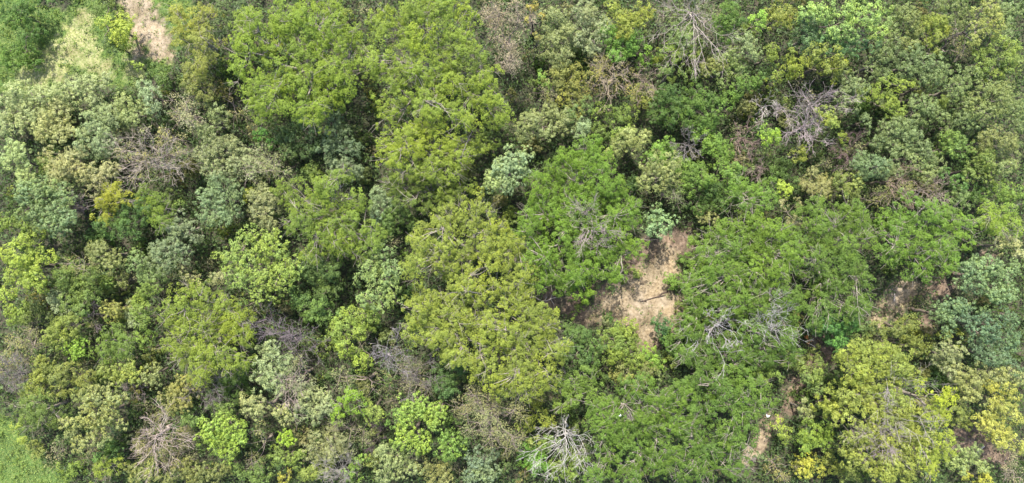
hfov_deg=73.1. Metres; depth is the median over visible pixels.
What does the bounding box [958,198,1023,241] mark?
feathery tree
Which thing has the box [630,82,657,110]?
broadleaf tree
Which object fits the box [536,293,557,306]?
fallen branch
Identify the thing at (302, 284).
tree
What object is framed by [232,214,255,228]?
tree
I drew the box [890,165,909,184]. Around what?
tree
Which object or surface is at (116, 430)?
shrub
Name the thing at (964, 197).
leafy tree
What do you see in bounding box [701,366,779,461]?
feathery tree
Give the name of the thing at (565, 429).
bare tree
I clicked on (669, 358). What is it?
tree
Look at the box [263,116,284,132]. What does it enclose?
tree
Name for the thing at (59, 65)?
meadow weeds
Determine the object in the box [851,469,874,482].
tree
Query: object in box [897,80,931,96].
broadleaf tree
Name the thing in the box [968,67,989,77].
shrub
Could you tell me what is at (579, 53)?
shrub
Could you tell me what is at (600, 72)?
dry tree
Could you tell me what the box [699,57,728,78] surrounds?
leafy tree
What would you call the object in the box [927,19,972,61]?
dry tree
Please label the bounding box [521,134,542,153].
tree
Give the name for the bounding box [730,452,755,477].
bare tree
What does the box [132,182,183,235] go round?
feathery tree
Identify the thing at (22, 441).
broadleaf tree
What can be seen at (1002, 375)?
leafy tree
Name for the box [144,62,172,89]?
shrub
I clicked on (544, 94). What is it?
dry tree
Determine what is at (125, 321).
shrub
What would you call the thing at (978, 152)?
tree
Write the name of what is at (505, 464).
tree
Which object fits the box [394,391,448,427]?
clumped tree
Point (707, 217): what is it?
leafy tree
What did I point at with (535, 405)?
broadleaf tree
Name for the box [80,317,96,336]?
shrub
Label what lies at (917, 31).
leafy tree
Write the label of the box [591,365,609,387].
tree
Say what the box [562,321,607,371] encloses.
broadleaf tree
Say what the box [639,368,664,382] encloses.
tree
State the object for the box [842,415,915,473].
bare tree
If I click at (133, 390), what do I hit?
bare tree
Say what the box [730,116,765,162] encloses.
bare tree
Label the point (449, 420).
tree
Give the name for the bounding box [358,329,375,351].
tree
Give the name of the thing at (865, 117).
broadleaf tree
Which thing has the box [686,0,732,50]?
dry tree
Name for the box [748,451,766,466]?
shrub
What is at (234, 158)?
leafy tree
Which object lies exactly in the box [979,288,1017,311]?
tree
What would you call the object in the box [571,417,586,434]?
tree
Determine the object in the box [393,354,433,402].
dry tree
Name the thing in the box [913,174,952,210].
bare tree
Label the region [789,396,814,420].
leafy tree
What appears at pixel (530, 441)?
tree
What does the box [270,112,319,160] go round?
broadleaf tree
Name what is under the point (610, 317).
shrub
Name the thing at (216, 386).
bare tree
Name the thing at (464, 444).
shrub
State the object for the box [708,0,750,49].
broadleaf tree
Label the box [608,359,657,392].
broadleaf tree
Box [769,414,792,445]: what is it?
broadleaf tree
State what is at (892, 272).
shrub
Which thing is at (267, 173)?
shrub
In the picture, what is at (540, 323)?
feathery tree
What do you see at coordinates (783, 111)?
tree
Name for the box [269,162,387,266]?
feathery tree
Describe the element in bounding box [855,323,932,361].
broadleaf tree
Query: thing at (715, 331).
bare tree
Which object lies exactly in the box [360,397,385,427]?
broadleaf tree
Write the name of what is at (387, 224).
broadleaf tree
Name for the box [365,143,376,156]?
shrub
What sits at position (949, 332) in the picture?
tree
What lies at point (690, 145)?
bare tree
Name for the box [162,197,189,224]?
broadleaf tree
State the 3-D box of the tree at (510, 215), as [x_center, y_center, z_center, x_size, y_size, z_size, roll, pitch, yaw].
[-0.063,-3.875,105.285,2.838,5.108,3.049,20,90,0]
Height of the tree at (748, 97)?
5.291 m
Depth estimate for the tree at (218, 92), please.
105.32 m
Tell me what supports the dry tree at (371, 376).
on the ground at (658, 260)
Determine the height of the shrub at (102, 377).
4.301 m
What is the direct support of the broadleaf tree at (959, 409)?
on the ground at (658, 260)
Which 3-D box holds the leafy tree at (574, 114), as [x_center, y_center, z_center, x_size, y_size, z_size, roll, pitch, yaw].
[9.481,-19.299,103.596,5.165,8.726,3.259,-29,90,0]
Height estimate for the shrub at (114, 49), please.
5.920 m
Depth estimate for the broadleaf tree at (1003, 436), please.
99.44 m
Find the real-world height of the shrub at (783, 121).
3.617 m
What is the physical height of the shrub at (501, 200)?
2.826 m
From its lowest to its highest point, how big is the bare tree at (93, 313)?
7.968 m
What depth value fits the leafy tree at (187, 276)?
102.84 m
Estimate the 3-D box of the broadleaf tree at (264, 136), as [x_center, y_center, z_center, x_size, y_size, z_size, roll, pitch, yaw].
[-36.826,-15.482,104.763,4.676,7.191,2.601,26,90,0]
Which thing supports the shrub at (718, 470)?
on the ground at (658, 260)
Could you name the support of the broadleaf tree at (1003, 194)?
on the ground at (658, 260)
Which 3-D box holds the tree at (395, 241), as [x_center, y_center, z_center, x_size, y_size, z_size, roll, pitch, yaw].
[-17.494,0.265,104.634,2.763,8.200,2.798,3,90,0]
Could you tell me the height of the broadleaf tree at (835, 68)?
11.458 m
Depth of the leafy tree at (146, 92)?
102.65 m
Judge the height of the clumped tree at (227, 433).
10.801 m
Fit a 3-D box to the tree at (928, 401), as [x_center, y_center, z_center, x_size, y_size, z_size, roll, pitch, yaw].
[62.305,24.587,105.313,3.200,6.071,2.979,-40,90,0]
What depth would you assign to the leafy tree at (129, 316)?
103.42 m
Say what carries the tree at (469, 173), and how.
on the ground at (658, 260)
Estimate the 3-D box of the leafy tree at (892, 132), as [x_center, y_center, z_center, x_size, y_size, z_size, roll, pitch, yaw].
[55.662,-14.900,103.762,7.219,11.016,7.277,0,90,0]
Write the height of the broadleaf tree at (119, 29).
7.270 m
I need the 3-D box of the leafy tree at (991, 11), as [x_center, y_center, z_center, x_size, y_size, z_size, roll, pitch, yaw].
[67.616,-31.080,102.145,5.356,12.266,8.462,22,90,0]
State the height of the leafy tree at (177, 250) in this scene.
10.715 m
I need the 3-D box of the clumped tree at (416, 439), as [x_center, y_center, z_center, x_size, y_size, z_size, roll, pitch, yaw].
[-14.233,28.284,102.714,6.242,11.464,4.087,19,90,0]
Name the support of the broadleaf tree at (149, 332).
on the ground at (658, 260)
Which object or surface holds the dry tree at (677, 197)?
on the ground at (658, 260)
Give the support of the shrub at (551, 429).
on the ground at (658, 260)
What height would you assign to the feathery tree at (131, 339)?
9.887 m
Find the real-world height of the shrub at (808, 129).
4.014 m
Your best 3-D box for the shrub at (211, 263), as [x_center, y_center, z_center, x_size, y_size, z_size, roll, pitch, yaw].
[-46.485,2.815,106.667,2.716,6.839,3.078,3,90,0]
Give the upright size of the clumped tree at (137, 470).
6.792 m
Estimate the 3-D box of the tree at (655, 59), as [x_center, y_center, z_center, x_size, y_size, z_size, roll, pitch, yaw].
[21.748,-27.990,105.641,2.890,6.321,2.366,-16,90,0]
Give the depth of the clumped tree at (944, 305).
99.51 m
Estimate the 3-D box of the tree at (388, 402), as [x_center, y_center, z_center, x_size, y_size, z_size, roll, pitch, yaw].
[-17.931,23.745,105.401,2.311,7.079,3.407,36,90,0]
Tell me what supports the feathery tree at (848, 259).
on the ground at (658, 260)
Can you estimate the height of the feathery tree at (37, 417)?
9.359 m
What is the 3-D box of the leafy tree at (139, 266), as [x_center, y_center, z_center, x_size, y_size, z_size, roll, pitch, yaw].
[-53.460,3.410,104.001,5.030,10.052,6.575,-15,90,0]
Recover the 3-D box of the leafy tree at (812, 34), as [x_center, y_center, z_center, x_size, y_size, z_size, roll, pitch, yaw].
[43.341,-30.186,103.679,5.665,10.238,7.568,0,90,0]
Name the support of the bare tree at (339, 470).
on the ground at (658, 260)
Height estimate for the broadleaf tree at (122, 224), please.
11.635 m
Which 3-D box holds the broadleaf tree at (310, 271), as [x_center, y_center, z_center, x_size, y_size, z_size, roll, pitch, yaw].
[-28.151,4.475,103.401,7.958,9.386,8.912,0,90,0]
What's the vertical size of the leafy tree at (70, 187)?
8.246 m
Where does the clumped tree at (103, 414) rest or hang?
on the ground at (658, 260)
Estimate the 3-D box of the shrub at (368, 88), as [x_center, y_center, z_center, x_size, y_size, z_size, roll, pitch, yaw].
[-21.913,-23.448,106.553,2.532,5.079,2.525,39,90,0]
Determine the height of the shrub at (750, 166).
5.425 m
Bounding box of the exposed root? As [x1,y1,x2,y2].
[640,291,668,301]
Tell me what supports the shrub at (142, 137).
on the ground at (658, 260)
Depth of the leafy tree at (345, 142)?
100.80 m
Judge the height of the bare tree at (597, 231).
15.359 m
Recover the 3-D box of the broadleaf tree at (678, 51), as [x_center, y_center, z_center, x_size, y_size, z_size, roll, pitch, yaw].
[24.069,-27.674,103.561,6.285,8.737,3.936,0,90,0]
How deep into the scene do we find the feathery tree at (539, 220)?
97.85 m
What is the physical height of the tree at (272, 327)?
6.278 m
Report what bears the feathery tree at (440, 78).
on the ground at (658, 260)
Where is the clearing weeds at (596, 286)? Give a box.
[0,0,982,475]
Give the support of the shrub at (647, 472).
on the ground at (658, 260)
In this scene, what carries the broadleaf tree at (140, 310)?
on the ground at (658, 260)
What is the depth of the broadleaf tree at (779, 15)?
100.63 m
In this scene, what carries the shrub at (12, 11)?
on the ground at (658, 260)
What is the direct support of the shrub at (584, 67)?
on the ground at (658, 260)
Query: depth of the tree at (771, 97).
105.12 m
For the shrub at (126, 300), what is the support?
on the ground at (658, 260)
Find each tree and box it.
[0,78,62,136]
[0,136,44,191]
[0,211,46,241]
[0,232,65,303]
[0,321,51,375]
[0,351,32,393]
[3,299,37,326]
[5,388,73,439]
[8,422,42,444]
[12,175,85,237]
[17,354,59,405]
[25,293,50,308]
[28,96,76,144]
[34,155,54,175]
[37,144,95,182]
[39,311,90,351]
[42,360,100,402]
[43,170,85,199]
[45,333,80,355]
[46,288,81,316]
[47,277,73,298]
[48,251,78,266]
[48,257,116,318]
[51,71,112,111]
[52,422,89,446]
[55,189,88,213]
[57,379,130,455]
[59,252,105,278]
[60,335,99,361]
[65,302,107,332]
[71,101,134,162]
[71,351,98,375]
[74,440,100,468]
[80,159,123,197]
[82,317,110,331]
[83,226,115,245]
[83,236,130,276]
[87,179,146,226]
[87,318,139,366]
[90,191,160,241]
[94,10,137,51]
[96,354,148,388]
[98,275,126,289]
[98,299,130,323]
[100,283,130,300]
[102,126,181,192]
[102,433,128,459]
[107,91,153,131]
[109,125,135,146]
[112,270,140,288]
[113,124,187,185]
[114,375,148,407]
[122,380,154,402]
[122,457,166,482]
[123,299,147,328]
[124,412,203,472]
[125,246,171,285]
[129,279,175,331]
[130,239,152,258]
[131,399,147,416]
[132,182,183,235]
[132,397,198,479]
[134,329,170,352]
[135,79,168,118]
[140,362,172,390]
[140,407,164,432]
[141,346,161,369]
[144,231,196,276]
[147,132,198,181]
[155,0,227,82]
[156,277,257,387]
[156,373,201,416]
[161,456,232,482]
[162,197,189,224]
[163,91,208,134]
[163,270,193,301]
[165,110,185,132]
[165,208,205,244]
[166,171,187,188]
[172,263,206,290]
[176,448,199,467]
[177,71,193,86]
[177,359,225,416]
[178,158,200,179]
[179,61,221,109]
[180,398,211,429]
[190,133,264,183]
[192,170,245,226]
[192,411,248,464]
[193,239,220,255]
[194,101,232,145]
[205,271,230,286]
[207,83,243,126]
[209,219,239,239]
[210,223,303,305]
[211,0,247,39]
[212,79,233,101]
[212,400,240,420]
[213,362,264,412]
[216,55,238,78]
[222,0,367,134]
[229,109,255,123]
[231,457,274,482]
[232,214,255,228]
[235,297,259,312]
[236,138,292,185]
[239,391,296,427]
[243,186,254,203]
[244,420,274,470]
[245,177,283,230]
[245,294,300,348]
[246,123,269,141]
[249,339,297,399]
[249,439,261,453]
[251,127,277,147]
[255,290,280,308]
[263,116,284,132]
[266,326,284,338]
[266,444,307,471]
[267,40,284,58]
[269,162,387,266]
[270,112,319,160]
[272,366,308,427]
[272,459,287,477]
[276,427,297,447]
[277,465,297,482]
[278,317,333,375]
[282,353,316,396]
[286,285,341,326]
[291,422,314,446]
[293,380,335,426]
[296,245,346,301]
[297,278,316,293]
[297,455,338,481]
[298,336,322,353]
[300,160,324,184]
[301,309,321,326]
[302,425,351,464]
[311,440,360,482]
[313,335,337,359]
[313,418,331,430]
[314,104,363,166]
[322,412,375,459]
[323,153,364,186]
[325,303,381,373]
[327,365,397,397]
[328,383,370,425]
[338,8,355,25]
[340,453,370,481]
[348,265,364,284]
[349,125,362,143]
[349,457,368,482]
[352,239,403,313]
[355,0,516,135]
[356,1,375,18]
[356,166,371,184]
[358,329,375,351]
[359,132,374,146]
[360,313,382,332]
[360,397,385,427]
[362,417,387,454]
[363,449,385,471]
[364,427,383,444]
[368,184,394,223]
[369,323,412,374]
[370,203,420,241]
[370,440,424,482]
[371,106,490,196]
[378,165,477,216]
[381,390,399,409]
[382,358,467,399]
[384,407,408,429]
[386,235,402,250]
[389,420,431,455]
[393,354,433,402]
[394,285,415,302]
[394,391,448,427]
[397,284,493,369]
[398,186,538,309]
[399,355,445,402]
[415,454,454,482]
[426,401,446,431]
[433,426,467,462]
[442,415,461,432]
[446,382,532,459]
[455,375,469,386]
[456,161,476,180]
[461,443,502,482]
[462,279,575,406]
[469,125,501,156]
[476,0,540,77]
[480,144,535,195]
[500,459,511,473]
[502,205,519,224]
[505,87,518,102]
[508,133,655,304]
[513,99,578,144]
[514,396,556,434]
[515,464,529,482]
[516,410,600,482]
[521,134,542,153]
[526,433,547,450]
[528,78,546,92]
[533,5,585,71]
[536,83,563,107]
[537,68,551,91]
[539,61,594,118]
[550,365,605,414]
[561,192,628,256]
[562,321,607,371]
[563,96,593,123]
[564,0,615,57]
[570,116,591,149]
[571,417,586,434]
[581,50,638,99]
[582,370,696,482]
[585,101,639,144]
[586,49,628,111]
[588,321,644,370]
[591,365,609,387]
[593,22,653,70]
[601,0,655,40]
[605,125,651,161]
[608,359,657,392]
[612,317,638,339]
[624,174,639,193]
[626,56,664,102]
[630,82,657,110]
[631,71,649,83]
[634,149,682,194]
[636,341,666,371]
[639,0,738,78]
[639,135,681,166]
[639,202,680,239]
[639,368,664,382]
[645,82,696,131]
[646,47,665,65]
[648,173,687,208]
[649,7,678,34]
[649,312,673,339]
[656,41,699,66]
[656,45,693,83]
[658,322,685,363]
[659,350,687,371]
[667,0,688,24]
[667,18,704,53]
[667,155,705,198]
[667,389,758,482]
[669,127,707,161]
[669,270,808,367]
[678,77,739,139]
[678,202,807,307]
[678,307,742,379]
[679,327,807,399]
[682,65,701,80]
[682,181,732,218]
[684,50,711,74]
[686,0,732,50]
[688,144,701,161]
[688,157,742,196]
[690,230,698,243]
[691,118,735,164]
[696,204,718,227]
[698,313,716,331]
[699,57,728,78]
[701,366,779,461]
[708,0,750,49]
[712,45,749,89]
[718,163,780,214]
[720,204,755,221]
[726,28,763,62]
[729,66,765,98]
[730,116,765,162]
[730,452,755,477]
[732,98,756,121]
[733,279,811,347]
[737,355,784,389]
[739,23,757,36]
[740,9,767,36]
[740,101,757,123]
[742,147,771,183]
[744,90,761,105]
[747,125,763,138]
[749,91,779,128]
[751,42,779,69]
[751,123,781,147]
[753,147,771,169]
[755,60,775,83]
[757,210,774,221]
[759,0,797,32]
[760,89,781,103]
[763,47,807,88]
[765,157,800,188]
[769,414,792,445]
[772,79,867,156]
[775,102,792,117]
[778,197,803,226]
[779,96,794,116]
[782,190,882,340]
[784,144,808,163]
[785,0,806,22]
[787,10,826,62]
[787,388,814,405]
[789,74,808,89]
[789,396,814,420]
[791,449,824,479]
[794,89,821,107]
[794,416,834,456]
[795,65,824,88]
[796,0,894,44]
[796,104,840,128]
[797,164,836,200]
[798,41,851,85]
[798,356,829,396]
[800,141,822,158]
[806,310,860,352]
[808,122,826,136]
[809,153,836,170]
[809,379,846,419]
[814,449,860,482]
[818,23,882,58]
[822,168,864,202]
[823,67,871,115]
[823,130,849,148]
[823,370,842,389]
[827,128,870,178]
[828,380,939,482]
[831,337,922,412]
[839,148,892,184]
[840,112,871,134]
[842,362,945,455]
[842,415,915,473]
[843,141,867,159]
[850,100,871,116]
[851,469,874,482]
[852,36,905,81]
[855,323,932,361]
[857,72,915,119]
[860,157,903,180]
[861,176,942,211]
[864,114,923,162]
[865,3,914,54]
[865,156,942,212]
[865,187,984,286]
[868,312,920,340]
[880,40,936,85]
[883,5,925,52]
[888,135,944,176]
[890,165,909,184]
[891,378,959,430]
[892,92,950,128]
[893,426,957,481]
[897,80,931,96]
[900,78,950,111]
[904,51,961,93]
[904,157,946,185]
[905,329,934,351]
[906,12,952,57]
[907,296,961,339]
[909,176,936,199]
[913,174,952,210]
[914,395,935,414]
[915,0,928,16]
[917,128,977,165]
[917,166,968,191]
[920,325,936,336]
[924,338,969,380]
[925,0,974,29]
[925,64,983,105]
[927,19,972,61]
[929,464,944,482]
[931,108,984,138]
[931,183,978,213]
[934,328,970,348]
[941,0,1007,46]
[941,360,994,406]
[941,441,993,476]
[942,294,1021,356]
[942,380,964,395]
[943,398,973,431]
[944,149,998,183]
[945,253,1023,304]
[946,166,990,204]
[947,285,977,304]
[949,76,1015,123]
[952,51,975,64]
[957,123,1019,153]
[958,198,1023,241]
[959,336,1023,378]
[960,35,1022,81]
[964,410,1023,454]
[968,379,1023,426]
[969,145,991,158]
[969,173,1023,206]
[970,0,1023,44]
[970,136,1023,178]
[971,365,1023,390]
[975,90,1023,132]
[976,231,1023,258]
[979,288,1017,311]
[982,53,1023,82]
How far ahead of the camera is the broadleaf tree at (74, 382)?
100.85 m
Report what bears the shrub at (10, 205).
on the ground at (658, 260)
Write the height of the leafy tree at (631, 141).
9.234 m
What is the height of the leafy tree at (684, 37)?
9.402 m
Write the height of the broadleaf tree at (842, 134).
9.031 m
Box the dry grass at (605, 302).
[15,6,994,458]
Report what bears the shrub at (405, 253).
on the ground at (658, 260)
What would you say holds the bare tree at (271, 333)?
on the ground at (658, 260)
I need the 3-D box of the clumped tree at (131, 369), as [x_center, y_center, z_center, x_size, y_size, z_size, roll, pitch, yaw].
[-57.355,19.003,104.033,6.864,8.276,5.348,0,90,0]
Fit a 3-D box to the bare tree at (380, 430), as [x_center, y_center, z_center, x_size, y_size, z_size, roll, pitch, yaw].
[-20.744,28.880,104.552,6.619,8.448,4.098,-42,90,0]
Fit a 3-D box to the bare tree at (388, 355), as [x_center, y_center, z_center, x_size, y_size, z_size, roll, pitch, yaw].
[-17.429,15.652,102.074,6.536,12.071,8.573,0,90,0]
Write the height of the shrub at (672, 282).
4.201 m
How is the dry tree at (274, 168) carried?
on the ground at (658, 260)
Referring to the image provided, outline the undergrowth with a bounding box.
[0,0,1023,482]
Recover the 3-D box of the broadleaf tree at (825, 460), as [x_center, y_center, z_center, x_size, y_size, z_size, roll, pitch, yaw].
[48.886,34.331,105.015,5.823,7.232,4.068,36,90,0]
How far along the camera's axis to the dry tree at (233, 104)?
103.61 m
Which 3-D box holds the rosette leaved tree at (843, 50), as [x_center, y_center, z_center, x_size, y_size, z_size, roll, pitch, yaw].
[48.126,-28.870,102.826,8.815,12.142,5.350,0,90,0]
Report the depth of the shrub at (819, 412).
105.28 m
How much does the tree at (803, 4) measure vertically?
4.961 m
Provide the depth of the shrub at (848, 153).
105.51 m
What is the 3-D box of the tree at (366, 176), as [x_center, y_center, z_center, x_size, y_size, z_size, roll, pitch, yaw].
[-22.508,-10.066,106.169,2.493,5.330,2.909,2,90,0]
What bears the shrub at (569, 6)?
on the ground at (658, 260)
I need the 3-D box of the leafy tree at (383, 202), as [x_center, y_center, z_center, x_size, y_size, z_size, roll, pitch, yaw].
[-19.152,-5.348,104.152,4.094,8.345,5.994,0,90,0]
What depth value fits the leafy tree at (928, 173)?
100.40 m
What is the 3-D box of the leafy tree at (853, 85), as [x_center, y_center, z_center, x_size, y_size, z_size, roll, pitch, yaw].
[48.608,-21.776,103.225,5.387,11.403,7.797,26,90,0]
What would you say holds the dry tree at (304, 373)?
on the ground at (658, 260)
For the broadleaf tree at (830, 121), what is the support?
on the ground at (658, 260)
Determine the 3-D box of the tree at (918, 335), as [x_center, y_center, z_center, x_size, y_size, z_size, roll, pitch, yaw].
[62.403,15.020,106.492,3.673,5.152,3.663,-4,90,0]
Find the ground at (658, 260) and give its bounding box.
[0,0,1023,482]
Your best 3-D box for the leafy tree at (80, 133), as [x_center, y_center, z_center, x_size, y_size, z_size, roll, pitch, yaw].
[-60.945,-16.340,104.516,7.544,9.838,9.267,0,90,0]
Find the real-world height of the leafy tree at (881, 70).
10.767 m
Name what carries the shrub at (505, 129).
on the ground at (658, 260)
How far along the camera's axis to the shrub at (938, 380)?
104.55 m
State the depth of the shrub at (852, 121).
105.75 m
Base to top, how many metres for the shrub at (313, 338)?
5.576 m
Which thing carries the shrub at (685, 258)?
on the ground at (658, 260)
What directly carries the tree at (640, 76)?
on the ground at (658, 260)
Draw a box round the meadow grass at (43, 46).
[0,0,190,482]
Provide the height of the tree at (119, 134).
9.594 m
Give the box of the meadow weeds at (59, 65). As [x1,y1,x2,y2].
[0,0,189,482]
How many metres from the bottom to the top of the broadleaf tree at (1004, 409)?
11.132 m
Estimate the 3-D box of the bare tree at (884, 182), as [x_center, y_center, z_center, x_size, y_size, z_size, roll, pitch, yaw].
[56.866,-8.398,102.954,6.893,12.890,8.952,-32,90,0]
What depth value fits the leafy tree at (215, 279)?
102.20 m
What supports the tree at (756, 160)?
on the ground at (658, 260)
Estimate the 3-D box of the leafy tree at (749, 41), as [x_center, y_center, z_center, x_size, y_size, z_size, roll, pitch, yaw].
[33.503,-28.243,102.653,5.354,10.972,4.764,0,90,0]
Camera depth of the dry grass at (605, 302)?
108.02 m
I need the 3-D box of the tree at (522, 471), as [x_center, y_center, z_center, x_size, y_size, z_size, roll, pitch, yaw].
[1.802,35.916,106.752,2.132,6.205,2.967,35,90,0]
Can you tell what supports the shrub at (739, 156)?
on the ground at (658, 260)
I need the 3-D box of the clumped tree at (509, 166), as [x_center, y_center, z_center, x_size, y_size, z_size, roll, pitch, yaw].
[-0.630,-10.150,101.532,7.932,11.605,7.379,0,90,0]
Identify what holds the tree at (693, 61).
on the ground at (658, 260)
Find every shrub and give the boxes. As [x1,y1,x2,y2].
[0,0,54,43]
[0,22,48,72]
[6,185,30,200]
[8,200,27,214]
[12,289,71,332]
[13,360,40,381]
[24,439,49,461]
[25,282,49,295]
[41,144,60,154]
[44,439,67,472]
[54,354,72,361]
[55,458,92,482]
[56,249,74,262]
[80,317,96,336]
[87,0,123,50]
[89,454,130,482]
[90,369,111,385]
[92,443,106,462]
[101,35,130,56]
[107,422,130,437]
[110,151,134,165]
[116,311,134,322]
[123,426,144,444]
[125,293,142,308]
[130,332,149,339]
[131,60,146,71]
[134,136,151,152]
[136,398,155,410]
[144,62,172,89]
[152,86,174,97]
[165,188,183,203]
[199,250,220,269]
[231,127,249,143]
[231,173,251,191]
[231,292,248,307]
[239,378,258,396]
[247,306,265,315]
[256,162,279,181]
[272,212,282,222]
[274,300,293,315]
[280,43,297,60]
[283,341,299,355]
[290,433,304,449]
[312,326,329,341]
[326,367,342,382]
[354,94,371,116]
[355,374,370,394]
[360,111,374,125]
[362,79,378,97]
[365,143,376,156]
[370,99,382,113]
[378,327,396,343]
[397,248,413,263]
[453,461,464,478]
[457,435,470,452]
[493,195,507,207]
[496,126,509,135]
[500,449,510,460]
[516,437,550,476]
[522,49,534,61]
[524,0,545,37]
[532,31,541,60]
[533,55,548,71]
[538,434,588,482]
[545,421,557,430]
[560,1,573,18]
[562,408,577,424]
[569,44,586,60]
[570,292,592,320]
[573,55,589,71]
[599,315,612,333]
[602,309,613,322]
[620,264,642,284]
[640,467,658,482]
[643,29,656,38]
[644,195,656,208]
[662,271,694,298]
[673,300,688,315]
[675,252,694,268]
[685,123,701,138]
[705,462,721,477]
[727,142,749,168]
[728,122,746,133]
[743,162,767,180]
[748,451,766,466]
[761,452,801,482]
[763,179,792,199]
[776,115,793,128]
[779,343,820,377]
[803,120,817,134]
[808,403,822,415]
[811,332,830,340]
[816,433,837,452]
[818,100,829,109]
[834,144,852,158]
[838,111,860,132]
[858,321,876,337]
[867,91,889,113]
[880,264,904,277]
[909,296,930,318]
[915,364,932,377]
[926,368,948,389]
[960,468,994,482]
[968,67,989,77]
[976,297,990,307]
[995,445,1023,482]
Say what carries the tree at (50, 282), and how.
on the ground at (658, 260)
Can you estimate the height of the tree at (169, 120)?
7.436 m
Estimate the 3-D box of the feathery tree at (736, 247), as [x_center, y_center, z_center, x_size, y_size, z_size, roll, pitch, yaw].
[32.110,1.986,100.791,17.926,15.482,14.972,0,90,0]
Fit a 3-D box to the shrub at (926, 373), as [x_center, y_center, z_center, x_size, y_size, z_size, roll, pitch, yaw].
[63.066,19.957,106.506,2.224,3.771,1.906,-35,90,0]
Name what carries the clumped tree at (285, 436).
on the ground at (658, 260)
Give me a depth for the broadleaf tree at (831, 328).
100.70 m
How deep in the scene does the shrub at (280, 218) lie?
105.31 m
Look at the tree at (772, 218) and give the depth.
104.97 m
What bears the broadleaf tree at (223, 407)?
on the ground at (658, 260)
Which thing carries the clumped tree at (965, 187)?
on the ground at (658, 260)
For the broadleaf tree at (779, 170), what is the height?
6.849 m
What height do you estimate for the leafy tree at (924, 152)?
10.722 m
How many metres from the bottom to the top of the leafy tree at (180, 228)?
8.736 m
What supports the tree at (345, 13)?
on the ground at (658, 260)
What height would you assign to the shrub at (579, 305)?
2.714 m
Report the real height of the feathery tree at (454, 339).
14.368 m
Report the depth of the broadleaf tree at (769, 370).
101.60 m
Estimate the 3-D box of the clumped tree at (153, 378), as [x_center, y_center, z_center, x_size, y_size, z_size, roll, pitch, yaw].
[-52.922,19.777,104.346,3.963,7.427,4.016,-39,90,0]
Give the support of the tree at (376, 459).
on the ground at (658, 260)
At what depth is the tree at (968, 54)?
103.15 m
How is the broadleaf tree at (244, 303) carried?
on the ground at (658, 260)
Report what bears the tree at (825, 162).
on the ground at (658, 260)
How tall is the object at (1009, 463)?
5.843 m
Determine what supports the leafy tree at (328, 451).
on the ground at (658, 260)
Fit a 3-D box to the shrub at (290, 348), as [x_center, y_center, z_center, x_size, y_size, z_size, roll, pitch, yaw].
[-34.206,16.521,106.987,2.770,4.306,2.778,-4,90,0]
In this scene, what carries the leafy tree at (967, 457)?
on the ground at (658, 260)
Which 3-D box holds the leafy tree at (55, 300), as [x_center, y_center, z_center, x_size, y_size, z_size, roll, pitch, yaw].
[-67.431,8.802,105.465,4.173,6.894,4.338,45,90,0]
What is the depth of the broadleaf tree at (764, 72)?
101.52 m
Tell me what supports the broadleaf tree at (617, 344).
on the ground at (658, 260)
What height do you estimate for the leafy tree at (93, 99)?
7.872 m
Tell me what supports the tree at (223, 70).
on the ground at (658, 260)
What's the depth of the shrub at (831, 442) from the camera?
105.17 m
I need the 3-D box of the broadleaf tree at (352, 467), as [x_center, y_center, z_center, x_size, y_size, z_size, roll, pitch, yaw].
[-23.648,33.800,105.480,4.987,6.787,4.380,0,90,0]
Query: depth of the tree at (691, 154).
104.62 m
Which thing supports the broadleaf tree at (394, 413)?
on the ground at (658, 260)
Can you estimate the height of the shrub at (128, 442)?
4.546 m
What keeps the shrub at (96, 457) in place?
on the ground at (658, 260)
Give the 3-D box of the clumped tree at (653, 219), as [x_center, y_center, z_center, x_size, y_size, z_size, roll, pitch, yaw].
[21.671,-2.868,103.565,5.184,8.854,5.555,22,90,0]
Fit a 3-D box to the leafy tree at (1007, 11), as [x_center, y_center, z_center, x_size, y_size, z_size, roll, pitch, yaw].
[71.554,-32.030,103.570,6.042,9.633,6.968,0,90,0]
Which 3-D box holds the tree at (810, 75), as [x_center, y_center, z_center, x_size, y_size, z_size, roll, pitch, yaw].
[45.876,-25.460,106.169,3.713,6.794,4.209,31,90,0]
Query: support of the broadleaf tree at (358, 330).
on the ground at (658, 260)
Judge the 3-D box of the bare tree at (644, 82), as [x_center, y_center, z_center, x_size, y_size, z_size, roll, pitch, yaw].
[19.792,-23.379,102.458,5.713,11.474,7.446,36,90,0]
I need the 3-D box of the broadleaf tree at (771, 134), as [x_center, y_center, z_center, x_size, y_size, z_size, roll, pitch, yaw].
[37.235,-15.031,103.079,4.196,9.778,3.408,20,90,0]
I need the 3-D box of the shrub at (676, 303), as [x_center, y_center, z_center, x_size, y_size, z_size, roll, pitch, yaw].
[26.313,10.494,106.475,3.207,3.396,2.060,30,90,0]
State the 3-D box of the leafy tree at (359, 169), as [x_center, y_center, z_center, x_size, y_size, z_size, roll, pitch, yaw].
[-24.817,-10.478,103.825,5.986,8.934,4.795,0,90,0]
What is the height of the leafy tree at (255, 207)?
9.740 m
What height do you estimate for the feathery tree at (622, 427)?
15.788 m
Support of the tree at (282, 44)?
on the ground at (658, 260)
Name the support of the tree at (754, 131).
on the ground at (658, 260)
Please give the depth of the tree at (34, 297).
105.97 m
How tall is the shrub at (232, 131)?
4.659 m
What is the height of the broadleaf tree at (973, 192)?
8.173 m
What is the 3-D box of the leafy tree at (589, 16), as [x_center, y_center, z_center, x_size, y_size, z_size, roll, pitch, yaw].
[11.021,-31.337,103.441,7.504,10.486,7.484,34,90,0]

